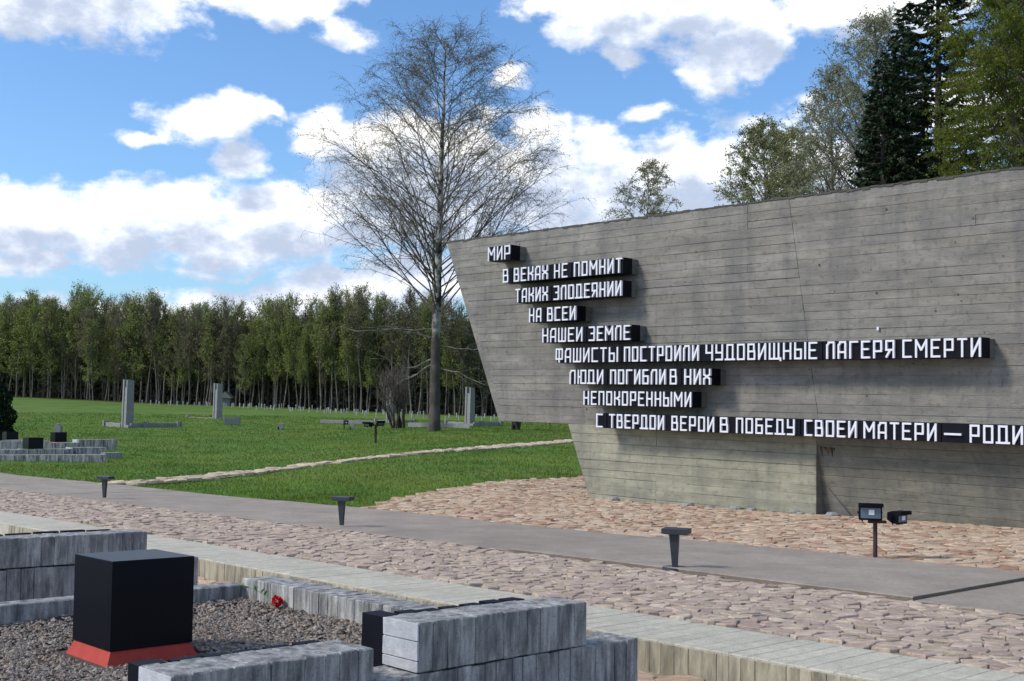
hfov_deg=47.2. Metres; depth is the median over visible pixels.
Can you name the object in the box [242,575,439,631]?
concrete kerb
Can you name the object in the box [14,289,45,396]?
forest birch
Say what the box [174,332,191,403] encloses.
forest birch
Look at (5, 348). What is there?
forest birch
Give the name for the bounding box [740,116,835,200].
birch tree
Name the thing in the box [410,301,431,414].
forest birch
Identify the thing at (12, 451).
concrete block
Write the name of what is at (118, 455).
concrete kerb
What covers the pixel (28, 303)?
forest aspen
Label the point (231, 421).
wall
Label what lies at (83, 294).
forest birch
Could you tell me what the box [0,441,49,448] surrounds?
concrete kerb
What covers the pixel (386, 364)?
forest aspen
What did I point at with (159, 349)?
forest birch
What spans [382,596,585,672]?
concrete block
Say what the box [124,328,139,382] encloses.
forest aspen
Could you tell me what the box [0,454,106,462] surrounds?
concrete kerb
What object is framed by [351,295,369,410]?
forest aspen
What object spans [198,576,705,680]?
sunken floor
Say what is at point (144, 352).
forest birch
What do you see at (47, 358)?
forest birch
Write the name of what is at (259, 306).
forest birch
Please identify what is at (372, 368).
forest birch
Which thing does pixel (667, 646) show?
concrete border
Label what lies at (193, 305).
forest birch
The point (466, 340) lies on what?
forest pine
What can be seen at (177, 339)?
forest aspen
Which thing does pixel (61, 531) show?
black panel row
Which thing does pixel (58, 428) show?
chimney stub
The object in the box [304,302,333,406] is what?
forest birch
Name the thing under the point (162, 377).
forest aspen
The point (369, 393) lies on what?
forest pine
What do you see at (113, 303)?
forest birch
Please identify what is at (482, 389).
forest aspen
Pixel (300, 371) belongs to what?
forest birch
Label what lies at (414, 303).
forest aspen
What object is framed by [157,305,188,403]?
forest birch
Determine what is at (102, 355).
forest birch
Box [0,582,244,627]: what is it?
concrete kerb
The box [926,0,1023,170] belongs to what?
birch tree
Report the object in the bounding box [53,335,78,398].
forest pine
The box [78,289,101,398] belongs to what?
forest birch
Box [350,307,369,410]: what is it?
forest aspen
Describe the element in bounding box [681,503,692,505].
rubble stone
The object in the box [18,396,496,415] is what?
forest floor
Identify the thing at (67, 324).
forest aspen
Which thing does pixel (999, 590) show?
path
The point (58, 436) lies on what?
memorial cube
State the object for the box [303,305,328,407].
forest birch
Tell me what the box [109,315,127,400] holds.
forest aspen
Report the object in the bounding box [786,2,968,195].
birch tree
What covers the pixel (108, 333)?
forest birch
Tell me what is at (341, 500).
path lamp
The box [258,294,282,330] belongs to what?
forest birch
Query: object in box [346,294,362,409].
forest aspen
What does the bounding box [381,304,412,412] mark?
forest birch
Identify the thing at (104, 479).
path lamp
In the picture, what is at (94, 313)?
forest aspen
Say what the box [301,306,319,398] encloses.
forest birch
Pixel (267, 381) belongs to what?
forest aspen
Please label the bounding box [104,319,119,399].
forest birch
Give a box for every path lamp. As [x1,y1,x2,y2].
[97,476,114,497]
[332,496,354,524]
[661,527,691,570]
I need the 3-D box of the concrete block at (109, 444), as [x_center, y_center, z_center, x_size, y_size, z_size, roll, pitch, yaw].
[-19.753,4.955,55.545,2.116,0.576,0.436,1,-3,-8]
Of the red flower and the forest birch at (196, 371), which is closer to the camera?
the red flower
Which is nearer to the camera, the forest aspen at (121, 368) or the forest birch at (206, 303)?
the forest aspen at (121, 368)
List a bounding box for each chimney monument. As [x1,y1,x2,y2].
[102,379,181,427]
[186,383,238,418]
[374,391,415,422]
[444,387,502,425]
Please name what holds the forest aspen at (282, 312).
on the forest floor at (237, 405)
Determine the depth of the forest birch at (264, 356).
162.97 m
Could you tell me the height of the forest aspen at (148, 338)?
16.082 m
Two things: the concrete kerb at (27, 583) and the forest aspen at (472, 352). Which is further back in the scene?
the forest aspen at (472, 352)
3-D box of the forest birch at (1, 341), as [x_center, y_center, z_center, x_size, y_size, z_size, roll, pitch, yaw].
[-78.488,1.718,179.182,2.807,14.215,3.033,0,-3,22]
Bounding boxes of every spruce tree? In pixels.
[847,55,913,188]
[851,7,949,187]
[855,98,894,187]
[859,0,1013,187]
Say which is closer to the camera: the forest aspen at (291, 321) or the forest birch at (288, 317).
the forest birch at (288, 317)
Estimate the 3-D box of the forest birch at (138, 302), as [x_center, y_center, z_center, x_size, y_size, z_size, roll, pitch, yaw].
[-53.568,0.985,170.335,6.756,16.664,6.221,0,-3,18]
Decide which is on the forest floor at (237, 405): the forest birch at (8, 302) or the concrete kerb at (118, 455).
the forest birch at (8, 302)
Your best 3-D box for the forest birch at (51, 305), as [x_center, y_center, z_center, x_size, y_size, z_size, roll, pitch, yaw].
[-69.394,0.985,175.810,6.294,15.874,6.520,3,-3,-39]
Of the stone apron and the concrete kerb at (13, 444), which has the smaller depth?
the stone apron
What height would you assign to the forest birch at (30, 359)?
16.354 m
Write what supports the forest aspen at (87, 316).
on the forest floor at (237, 405)
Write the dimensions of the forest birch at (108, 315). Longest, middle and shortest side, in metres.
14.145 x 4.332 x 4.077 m
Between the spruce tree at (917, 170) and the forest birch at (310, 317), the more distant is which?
the forest birch at (310, 317)
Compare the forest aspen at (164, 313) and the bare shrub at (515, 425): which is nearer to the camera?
the bare shrub at (515, 425)
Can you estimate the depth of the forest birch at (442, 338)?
154.06 m
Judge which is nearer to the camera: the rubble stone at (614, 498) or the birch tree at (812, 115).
the rubble stone at (614, 498)
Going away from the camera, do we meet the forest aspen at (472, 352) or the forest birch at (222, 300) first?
the forest aspen at (472, 352)
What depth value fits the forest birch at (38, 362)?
180.95 m
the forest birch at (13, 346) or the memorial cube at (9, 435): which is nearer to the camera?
the memorial cube at (9, 435)
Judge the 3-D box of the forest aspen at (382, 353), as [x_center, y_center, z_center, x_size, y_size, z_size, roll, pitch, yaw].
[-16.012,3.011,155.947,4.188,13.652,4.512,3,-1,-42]
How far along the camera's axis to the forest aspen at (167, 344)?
168.01 m
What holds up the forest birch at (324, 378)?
on the forest floor at (237, 405)
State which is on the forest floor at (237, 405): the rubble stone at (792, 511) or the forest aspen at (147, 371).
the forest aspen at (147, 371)
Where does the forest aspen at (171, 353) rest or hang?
on the forest floor at (237, 405)
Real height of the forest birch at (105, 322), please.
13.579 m
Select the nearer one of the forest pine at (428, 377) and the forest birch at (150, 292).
the forest pine at (428, 377)
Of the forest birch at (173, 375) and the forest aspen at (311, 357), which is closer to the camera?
the forest aspen at (311, 357)
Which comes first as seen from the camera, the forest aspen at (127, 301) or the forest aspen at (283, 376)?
the forest aspen at (283, 376)
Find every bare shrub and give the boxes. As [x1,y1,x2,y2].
[370,353,421,427]
[511,422,520,429]
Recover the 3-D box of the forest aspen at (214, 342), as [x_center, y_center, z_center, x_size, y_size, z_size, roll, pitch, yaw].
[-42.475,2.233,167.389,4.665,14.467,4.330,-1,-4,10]
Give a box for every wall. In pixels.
[224,418,240,424]
[320,420,373,423]
[408,422,469,427]
[447,167,1023,527]
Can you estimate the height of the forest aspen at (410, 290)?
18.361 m
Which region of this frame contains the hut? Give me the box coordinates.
[222,392,234,405]
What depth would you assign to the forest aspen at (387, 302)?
172.02 m
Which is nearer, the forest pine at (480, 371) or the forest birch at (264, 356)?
the forest pine at (480, 371)
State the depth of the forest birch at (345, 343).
155.10 m
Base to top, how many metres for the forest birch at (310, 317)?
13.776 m
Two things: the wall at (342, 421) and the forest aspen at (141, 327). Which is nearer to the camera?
the wall at (342, 421)
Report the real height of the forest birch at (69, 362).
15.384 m
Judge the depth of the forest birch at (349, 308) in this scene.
160.69 m
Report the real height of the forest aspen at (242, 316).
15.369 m
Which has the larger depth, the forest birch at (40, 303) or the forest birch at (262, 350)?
the forest birch at (40, 303)
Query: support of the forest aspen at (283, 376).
on the forest floor at (237, 405)
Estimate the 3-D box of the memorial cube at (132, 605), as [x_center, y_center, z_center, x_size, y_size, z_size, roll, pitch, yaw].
[-2.662,1.872,8.246,0.690,0.751,0.690,3,-4,-43]
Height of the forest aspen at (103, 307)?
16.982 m
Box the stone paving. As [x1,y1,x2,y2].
[0,489,1023,674]
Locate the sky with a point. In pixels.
(145, 144)
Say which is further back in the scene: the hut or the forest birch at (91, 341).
the forest birch at (91, 341)
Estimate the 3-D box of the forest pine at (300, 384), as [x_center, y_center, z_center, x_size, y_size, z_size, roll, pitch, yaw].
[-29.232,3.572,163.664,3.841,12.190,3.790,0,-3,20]
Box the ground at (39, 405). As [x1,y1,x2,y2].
[0,397,582,506]
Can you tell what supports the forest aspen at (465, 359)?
on the forest floor at (237, 405)
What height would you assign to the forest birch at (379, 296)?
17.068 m
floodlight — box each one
[342,420,348,429]
[362,421,384,442]
[857,503,911,557]
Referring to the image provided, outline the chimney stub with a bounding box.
[54,423,62,431]
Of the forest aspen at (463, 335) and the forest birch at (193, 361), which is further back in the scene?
the forest birch at (193, 361)
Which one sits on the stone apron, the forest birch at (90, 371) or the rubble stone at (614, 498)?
the rubble stone at (614, 498)
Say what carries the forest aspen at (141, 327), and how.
on the forest floor at (237, 405)
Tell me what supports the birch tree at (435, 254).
on the ground at (39, 405)
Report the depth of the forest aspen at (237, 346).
162.94 m
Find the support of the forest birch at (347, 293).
on the forest floor at (237, 405)
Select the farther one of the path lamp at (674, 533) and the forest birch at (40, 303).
the forest birch at (40, 303)
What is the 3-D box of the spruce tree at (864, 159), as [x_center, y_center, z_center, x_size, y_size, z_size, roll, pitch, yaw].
[18.094,-3.289,58.556,4.840,17.600,4.976,-1,-3,36]
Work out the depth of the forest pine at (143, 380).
175.97 m
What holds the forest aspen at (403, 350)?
on the forest floor at (237, 405)
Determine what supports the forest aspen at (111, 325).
on the forest floor at (237, 405)
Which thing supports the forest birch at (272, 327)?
on the forest floor at (237, 405)
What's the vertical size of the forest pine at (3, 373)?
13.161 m
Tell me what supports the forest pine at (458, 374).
on the forest floor at (237, 405)
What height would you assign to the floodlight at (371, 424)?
1.148 m
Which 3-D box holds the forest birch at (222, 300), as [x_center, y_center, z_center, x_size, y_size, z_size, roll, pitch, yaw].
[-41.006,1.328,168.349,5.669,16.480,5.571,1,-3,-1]
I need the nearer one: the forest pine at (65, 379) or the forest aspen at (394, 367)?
the forest aspen at (394, 367)
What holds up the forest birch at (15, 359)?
on the forest floor at (237, 405)
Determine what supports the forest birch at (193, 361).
on the forest floor at (237, 405)
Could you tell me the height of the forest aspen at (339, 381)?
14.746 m
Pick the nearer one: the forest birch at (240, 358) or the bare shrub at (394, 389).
the bare shrub at (394, 389)
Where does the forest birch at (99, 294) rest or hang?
on the forest floor at (237, 405)
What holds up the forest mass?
on the ground at (39, 405)
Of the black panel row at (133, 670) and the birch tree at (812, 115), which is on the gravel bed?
the black panel row at (133, 670)
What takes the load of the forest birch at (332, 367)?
on the forest floor at (237, 405)
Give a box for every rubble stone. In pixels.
[607,497,618,500]
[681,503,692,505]
[729,506,742,509]
[787,510,799,513]
[825,512,840,515]
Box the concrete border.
[0,511,1023,680]
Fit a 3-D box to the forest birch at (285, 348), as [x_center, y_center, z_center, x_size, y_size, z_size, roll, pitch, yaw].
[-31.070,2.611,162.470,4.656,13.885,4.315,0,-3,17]
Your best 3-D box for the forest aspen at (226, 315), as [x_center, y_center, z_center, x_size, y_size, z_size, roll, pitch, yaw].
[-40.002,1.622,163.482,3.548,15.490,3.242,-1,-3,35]
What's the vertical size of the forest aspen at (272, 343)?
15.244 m
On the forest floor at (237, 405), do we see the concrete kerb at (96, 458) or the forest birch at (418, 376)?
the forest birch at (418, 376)
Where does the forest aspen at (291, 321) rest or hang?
on the forest floor at (237, 405)
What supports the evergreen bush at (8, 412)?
on the ground at (39, 405)
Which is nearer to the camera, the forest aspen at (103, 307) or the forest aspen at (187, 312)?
the forest aspen at (187, 312)
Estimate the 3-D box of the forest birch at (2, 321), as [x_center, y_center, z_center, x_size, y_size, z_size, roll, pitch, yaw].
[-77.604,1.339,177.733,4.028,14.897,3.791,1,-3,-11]
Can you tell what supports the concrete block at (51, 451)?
on the ground at (39, 405)
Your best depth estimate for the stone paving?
12.07 m
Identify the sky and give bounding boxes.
[0,0,1023,378]
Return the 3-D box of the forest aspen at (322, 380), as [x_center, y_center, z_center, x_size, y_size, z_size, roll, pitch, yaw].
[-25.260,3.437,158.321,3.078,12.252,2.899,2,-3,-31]
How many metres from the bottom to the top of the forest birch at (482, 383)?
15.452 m
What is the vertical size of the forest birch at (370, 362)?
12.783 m
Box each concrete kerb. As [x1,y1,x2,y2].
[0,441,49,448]
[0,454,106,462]
[0,556,197,601]
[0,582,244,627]
[100,452,122,458]
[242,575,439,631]
[371,631,637,680]
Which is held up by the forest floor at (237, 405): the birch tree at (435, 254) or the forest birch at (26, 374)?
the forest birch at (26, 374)
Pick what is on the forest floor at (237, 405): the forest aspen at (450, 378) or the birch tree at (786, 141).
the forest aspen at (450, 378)
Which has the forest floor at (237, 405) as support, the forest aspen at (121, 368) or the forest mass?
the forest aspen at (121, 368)
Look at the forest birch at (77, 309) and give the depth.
174.12 m
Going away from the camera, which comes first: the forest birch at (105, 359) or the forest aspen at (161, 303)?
the forest aspen at (161, 303)
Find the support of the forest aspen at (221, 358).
on the forest floor at (237, 405)
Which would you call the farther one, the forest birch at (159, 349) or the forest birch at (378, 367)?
the forest birch at (159, 349)
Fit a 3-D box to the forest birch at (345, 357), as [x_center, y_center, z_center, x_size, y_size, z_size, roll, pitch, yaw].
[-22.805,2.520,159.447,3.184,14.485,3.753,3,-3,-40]
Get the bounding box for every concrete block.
[0,449,25,453]
[0,529,146,568]
[25,448,73,453]
[50,442,79,448]
[66,447,106,453]
[72,439,116,449]
[138,639,373,680]
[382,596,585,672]
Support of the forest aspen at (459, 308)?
on the forest floor at (237, 405)
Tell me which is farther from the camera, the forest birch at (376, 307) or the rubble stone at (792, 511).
the forest birch at (376, 307)
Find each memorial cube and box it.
[2,432,17,439]
[22,437,43,448]
[50,432,66,441]
[66,549,196,666]
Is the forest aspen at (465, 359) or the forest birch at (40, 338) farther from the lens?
the forest birch at (40, 338)
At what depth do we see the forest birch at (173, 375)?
168.07 m
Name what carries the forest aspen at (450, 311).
on the forest floor at (237, 405)
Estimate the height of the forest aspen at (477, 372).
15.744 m
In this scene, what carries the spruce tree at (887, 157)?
on the ground at (39, 405)
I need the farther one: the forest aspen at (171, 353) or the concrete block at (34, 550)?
the forest aspen at (171, 353)
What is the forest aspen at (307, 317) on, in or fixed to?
on the forest floor at (237, 405)
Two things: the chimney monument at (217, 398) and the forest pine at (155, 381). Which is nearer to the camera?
the chimney monument at (217, 398)
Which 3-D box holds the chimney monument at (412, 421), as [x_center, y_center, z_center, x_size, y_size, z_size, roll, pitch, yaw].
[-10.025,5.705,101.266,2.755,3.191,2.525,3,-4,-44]
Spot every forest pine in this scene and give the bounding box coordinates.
[0,316,22,390]
[27,331,59,397]
[34,340,63,397]
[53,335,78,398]
[93,307,120,399]
[121,335,143,392]
[134,356,155,401]
[146,361,166,394]
[186,344,206,397]
[225,379,242,399]
[269,317,300,399]
[289,327,314,407]
[333,346,357,409]
[359,364,379,410]
[410,311,449,413]
[440,310,476,414]
[451,331,479,408]
[455,318,492,406]
[463,333,494,414]
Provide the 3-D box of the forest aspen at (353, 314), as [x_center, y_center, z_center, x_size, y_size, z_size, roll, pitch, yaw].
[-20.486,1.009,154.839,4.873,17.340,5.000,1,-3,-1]
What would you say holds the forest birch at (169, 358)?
on the forest floor at (237, 405)
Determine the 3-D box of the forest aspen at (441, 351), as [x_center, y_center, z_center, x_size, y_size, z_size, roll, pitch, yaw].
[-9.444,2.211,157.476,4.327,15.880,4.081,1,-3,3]
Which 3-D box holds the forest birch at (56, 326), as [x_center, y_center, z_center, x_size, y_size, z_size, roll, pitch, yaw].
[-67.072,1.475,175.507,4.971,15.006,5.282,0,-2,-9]
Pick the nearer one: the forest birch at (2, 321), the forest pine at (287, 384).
the forest pine at (287, 384)
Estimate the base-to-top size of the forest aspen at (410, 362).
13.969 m
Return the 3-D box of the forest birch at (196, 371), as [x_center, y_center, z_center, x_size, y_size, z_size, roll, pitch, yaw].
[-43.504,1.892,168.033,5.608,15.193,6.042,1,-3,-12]
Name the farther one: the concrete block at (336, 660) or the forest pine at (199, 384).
the forest pine at (199, 384)
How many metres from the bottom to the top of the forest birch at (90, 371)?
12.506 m
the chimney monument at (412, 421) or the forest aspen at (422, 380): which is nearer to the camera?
the chimney monument at (412, 421)
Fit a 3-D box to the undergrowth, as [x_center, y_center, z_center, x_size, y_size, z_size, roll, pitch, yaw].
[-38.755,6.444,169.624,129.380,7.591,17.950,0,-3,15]
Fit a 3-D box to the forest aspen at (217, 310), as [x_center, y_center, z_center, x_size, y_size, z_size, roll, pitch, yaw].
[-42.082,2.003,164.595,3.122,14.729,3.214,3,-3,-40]
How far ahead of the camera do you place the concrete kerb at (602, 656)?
7.22 m
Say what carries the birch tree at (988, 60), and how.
on the ground at (39, 405)
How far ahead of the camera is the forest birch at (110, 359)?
171.50 m
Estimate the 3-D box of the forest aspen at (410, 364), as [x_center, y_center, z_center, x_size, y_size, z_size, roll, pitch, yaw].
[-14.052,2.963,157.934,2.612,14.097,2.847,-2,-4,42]
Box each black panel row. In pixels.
[0,529,110,535]
[128,640,319,680]
[362,597,524,666]
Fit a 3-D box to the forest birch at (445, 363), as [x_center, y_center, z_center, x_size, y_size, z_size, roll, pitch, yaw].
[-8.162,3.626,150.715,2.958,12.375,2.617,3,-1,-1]
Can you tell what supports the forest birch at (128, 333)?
on the forest floor at (237, 405)
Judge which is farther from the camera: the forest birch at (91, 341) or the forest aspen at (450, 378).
the forest birch at (91, 341)
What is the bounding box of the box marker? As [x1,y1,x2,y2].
[278,423,283,429]
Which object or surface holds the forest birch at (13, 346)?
on the forest floor at (237, 405)
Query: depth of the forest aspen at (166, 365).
170.43 m
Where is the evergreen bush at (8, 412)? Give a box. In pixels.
[0,380,17,432]
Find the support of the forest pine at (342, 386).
on the forest floor at (237, 405)
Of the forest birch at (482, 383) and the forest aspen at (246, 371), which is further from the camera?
the forest aspen at (246, 371)
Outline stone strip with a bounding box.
[99,439,572,485]
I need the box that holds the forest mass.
[0,313,496,414]
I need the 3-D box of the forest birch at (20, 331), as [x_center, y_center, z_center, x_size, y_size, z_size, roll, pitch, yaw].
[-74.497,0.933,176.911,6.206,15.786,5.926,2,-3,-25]
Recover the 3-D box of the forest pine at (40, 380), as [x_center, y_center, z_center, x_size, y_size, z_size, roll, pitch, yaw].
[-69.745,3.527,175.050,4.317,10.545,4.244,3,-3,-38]
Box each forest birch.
[0,295,13,386]
[0,296,39,396]
[0,301,11,361]
[0,306,15,386]
[0,307,5,370]
[1,291,14,309]
[3,317,25,390]
[6,307,35,396]
[6,311,30,392]
[13,304,42,396]
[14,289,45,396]
[21,292,41,396]
[27,296,60,379]
[29,294,66,397]
[35,319,43,396]
[37,300,47,396]
[40,314,57,394]
[45,322,63,397]
[47,300,75,398]
[53,300,81,398]
[58,279,89,398]
[68,294,97,398]
[70,283,91,371]
[76,317,106,400]
[77,302,100,397]
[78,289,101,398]
[83,283,106,375]
[84,302,119,386]
[90,312,111,399]
[95,313,110,399]
[98,310,112,397]
[98,321,115,400]
[99,323,127,400]
[103,293,125,389]
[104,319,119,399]
[111,302,131,400]
[113,296,147,379]
[117,290,161,402]
[137,293,161,401]
[140,287,164,319]
[142,292,170,402]
[145,317,170,402]
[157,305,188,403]
[159,329,182,391]
[161,307,173,402]
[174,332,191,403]
[176,302,204,403]
[178,299,207,403]
[190,300,225,403]
[193,307,225,405]
[197,297,211,361]
[212,292,241,392]
[221,296,253,405]
[233,333,254,400]
[241,317,267,402]
[245,315,270,406]
[248,294,271,384]
[248,300,275,403]
[250,297,278,405]
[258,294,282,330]
[262,315,284,406]
[263,298,287,406]
[270,311,299,407]
[271,294,290,405]
[273,290,306,407]
[274,295,292,396]
[280,323,301,408]
[289,320,313,405]
[296,313,317,406]
[296,319,316,404]
[298,292,319,367]
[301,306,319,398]
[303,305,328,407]
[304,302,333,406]
[311,305,336,405]
[314,297,327,379]
[316,333,334,408]
[318,293,343,409]
[319,285,346,407]
[320,292,340,401]
[322,294,357,400]
[326,282,379,410]
[336,309,362,410]
[337,309,353,409]
[341,285,359,397]
[358,321,382,408]
[359,328,380,411]
[361,292,391,411]
[365,319,386,411]
[372,291,394,389]
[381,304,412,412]
[402,298,425,405]
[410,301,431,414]
[411,286,447,373]
[412,331,424,412]
[422,295,450,379]
[440,319,467,414]
[440,320,455,414]
[450,309,469,414]
[467,348,489,415]
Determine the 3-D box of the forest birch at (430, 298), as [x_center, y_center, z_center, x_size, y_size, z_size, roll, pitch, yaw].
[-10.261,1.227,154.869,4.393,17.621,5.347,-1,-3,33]
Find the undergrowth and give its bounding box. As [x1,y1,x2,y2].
[0,371,496,415]
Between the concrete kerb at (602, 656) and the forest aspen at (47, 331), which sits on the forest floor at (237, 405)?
the forest aspen at (47, 331)
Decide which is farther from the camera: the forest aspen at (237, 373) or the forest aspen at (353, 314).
the forest aspen at (237, 373)
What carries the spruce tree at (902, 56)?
on the ground at (39, 405)
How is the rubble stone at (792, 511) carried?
on the stone apron
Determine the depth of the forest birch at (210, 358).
163.54 m
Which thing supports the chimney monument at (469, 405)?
on the ground at (39, 405)
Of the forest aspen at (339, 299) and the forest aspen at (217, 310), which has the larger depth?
the forest aspen at (217, 310)
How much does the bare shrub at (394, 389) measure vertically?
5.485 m
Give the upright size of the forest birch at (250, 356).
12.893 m
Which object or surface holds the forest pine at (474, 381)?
on the forest floor at (237, 405)
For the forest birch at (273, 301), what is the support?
on the forest floor at (237, 405)
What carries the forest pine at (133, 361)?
on the forest floor at (237, 405)
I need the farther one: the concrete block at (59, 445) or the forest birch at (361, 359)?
the forest birch at (361, 359)
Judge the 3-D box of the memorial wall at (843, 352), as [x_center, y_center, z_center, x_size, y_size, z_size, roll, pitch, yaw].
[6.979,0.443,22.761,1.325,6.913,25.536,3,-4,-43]
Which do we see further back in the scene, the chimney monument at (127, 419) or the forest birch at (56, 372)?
the forest birch at (56, 372)
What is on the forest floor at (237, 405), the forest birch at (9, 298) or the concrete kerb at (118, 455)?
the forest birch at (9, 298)
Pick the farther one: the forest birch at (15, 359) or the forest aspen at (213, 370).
the forest birch at (15, 359)
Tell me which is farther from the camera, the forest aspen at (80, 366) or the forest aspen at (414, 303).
the forest aspen at (80, 366)
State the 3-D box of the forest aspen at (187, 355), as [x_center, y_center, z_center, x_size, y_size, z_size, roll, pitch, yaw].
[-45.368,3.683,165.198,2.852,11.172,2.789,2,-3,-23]
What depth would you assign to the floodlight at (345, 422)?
81.81 m
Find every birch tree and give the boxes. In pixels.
[291,7,594,431]
[598,154,680,221]
[707,113,810,204]
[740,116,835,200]
[757,56,880,199]
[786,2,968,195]
[915,0,1023,176]
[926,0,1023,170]
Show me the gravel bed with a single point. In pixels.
(31, 650)
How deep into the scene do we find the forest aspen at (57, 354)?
177.48 m
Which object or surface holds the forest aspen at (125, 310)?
on the forest floor at (237, 405)
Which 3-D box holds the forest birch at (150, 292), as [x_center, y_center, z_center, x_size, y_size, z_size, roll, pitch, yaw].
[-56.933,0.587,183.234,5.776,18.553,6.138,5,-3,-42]
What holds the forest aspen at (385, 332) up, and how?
on the forest floor at (237, 405)
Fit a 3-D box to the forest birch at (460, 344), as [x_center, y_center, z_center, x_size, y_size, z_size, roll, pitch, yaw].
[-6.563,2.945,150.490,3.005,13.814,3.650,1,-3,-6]
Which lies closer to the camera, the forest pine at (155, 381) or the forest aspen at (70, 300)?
the forest pine at (155, 381)
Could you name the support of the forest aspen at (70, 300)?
on the forest floor at (237, 405)
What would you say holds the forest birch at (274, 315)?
on the forest floor at (237, 405)
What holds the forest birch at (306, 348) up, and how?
on the forest floor at (237, 405)
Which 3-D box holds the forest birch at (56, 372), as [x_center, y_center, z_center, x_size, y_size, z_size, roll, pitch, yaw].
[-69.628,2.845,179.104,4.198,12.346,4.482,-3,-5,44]
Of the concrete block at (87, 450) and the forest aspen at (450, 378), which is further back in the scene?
the forest aspen at (450, 378)
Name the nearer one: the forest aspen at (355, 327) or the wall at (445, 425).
the wall at (445, 425)
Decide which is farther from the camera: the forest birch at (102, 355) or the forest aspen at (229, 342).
the forest birch at (102, 355)
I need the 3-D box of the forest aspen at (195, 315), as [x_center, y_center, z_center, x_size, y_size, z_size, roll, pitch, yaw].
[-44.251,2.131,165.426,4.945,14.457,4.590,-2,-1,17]
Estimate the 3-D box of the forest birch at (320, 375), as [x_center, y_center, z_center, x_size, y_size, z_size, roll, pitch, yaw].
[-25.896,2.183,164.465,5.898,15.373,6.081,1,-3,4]
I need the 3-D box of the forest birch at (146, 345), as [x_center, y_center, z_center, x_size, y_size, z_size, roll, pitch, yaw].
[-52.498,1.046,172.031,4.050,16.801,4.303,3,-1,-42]
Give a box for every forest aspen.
[1,302,11,380]
[2,297,23,396]
[20,288,40,396]
[37,294,63,397]
[51,307,69,387]
[55,309,76,398]
[64,291,74,311]
[69,316,86,388]
[73,306,103,400]
[74,307,103,399]
[96,294,109,370]
[97,306,119,400]
[98,296,111,382]
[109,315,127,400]
[111,293,139,377]
[116,314,135,382]
[121,291,132,372]
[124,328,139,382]
[133,300,148,387]
[136,293,166,402]
[140,322,153,401]
[142,294,166,399]
[152,322,171,400]
[154,300,172,402]
[156,316,173,383]
[156,323,179,403]
[163,310,184,403]
[169,302,189,383]
[170,314,193,401]
[177,307,194,399]
[178,307,206,404]
[180,328,198,404]
[193,315,224,404]
[198,308,224,402]
[202,303,223,404]
[211,299,235,383]
[216,321,241,391]
[219,310,231,383]
[227,320,243,405]
[228,327,247,402]
[235,302,252,390]
[238,329,250,405]
[242,307,259,402]
[261,331,272,405]
[264,303,283,404]
[270,303,290,406]
[271,320,290,403]
[281,291,301,402]
[297,310,316,408]
[303,321,318,406]
[315,322,331,409]
[320,281,346,410]
[334,313,347,408]
[339,284,373,411]
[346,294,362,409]
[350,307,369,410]
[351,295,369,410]
[372,290,395,319]
[374,289,390,410]
[375,313,394,411]
[378,320,399,385]
[379,297,407,372]
[384,332,403,411]
[389,288,424,412]
[394,316,413,413]
[397,286,421,412]
[400,314,418,403]
[404,315,414,404]
[409,302,440,413]
[413,318,425,412]
[440,297,469,414]
[440,302,453,389]
[440,321,456,413]
[449,301,467,404]
[452,317,471,415]
[452,323,470,385]
[465,330,478,386]
[467,331,486,414]
[479,366,488,415]
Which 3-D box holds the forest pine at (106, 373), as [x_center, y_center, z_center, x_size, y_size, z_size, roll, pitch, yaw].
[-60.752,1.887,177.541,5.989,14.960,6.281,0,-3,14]
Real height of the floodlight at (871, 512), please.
0.757 m
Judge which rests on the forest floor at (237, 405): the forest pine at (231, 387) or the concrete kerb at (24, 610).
the forest pine at (231, 387)
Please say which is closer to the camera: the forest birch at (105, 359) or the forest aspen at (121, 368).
the forest aspen at (121, 368)
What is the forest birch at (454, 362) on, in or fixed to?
on the forest floor at (237, 405)
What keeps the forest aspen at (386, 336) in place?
on the forest floor at (237, 405)
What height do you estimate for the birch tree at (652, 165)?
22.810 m
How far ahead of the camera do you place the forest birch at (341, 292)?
160.68 m
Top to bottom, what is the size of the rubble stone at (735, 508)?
0.104 m
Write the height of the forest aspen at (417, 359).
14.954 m
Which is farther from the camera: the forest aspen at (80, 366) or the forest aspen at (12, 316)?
the forest aspen at (12, 316)
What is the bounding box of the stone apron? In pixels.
[360,476,1023,571]
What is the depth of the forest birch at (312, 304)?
167.87 m
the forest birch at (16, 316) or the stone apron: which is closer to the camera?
the stone apron
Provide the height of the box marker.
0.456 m
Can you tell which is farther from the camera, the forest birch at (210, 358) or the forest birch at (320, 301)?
the forest birch at (320, 301)
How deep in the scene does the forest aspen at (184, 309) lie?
170.31 m
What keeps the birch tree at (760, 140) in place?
on the ground at (39, 405)
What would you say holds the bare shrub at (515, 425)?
on the ground at (39, 405)
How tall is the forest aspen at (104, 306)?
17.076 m
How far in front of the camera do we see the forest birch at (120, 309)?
174.07 m
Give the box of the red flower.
[238,583,282,607]
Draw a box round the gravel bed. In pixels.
[0,597,361,680]
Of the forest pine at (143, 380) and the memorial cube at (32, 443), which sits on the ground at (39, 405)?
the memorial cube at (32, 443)
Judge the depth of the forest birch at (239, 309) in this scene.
164.79 m
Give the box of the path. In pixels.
[0,473,1023,616]
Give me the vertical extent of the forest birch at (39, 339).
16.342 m

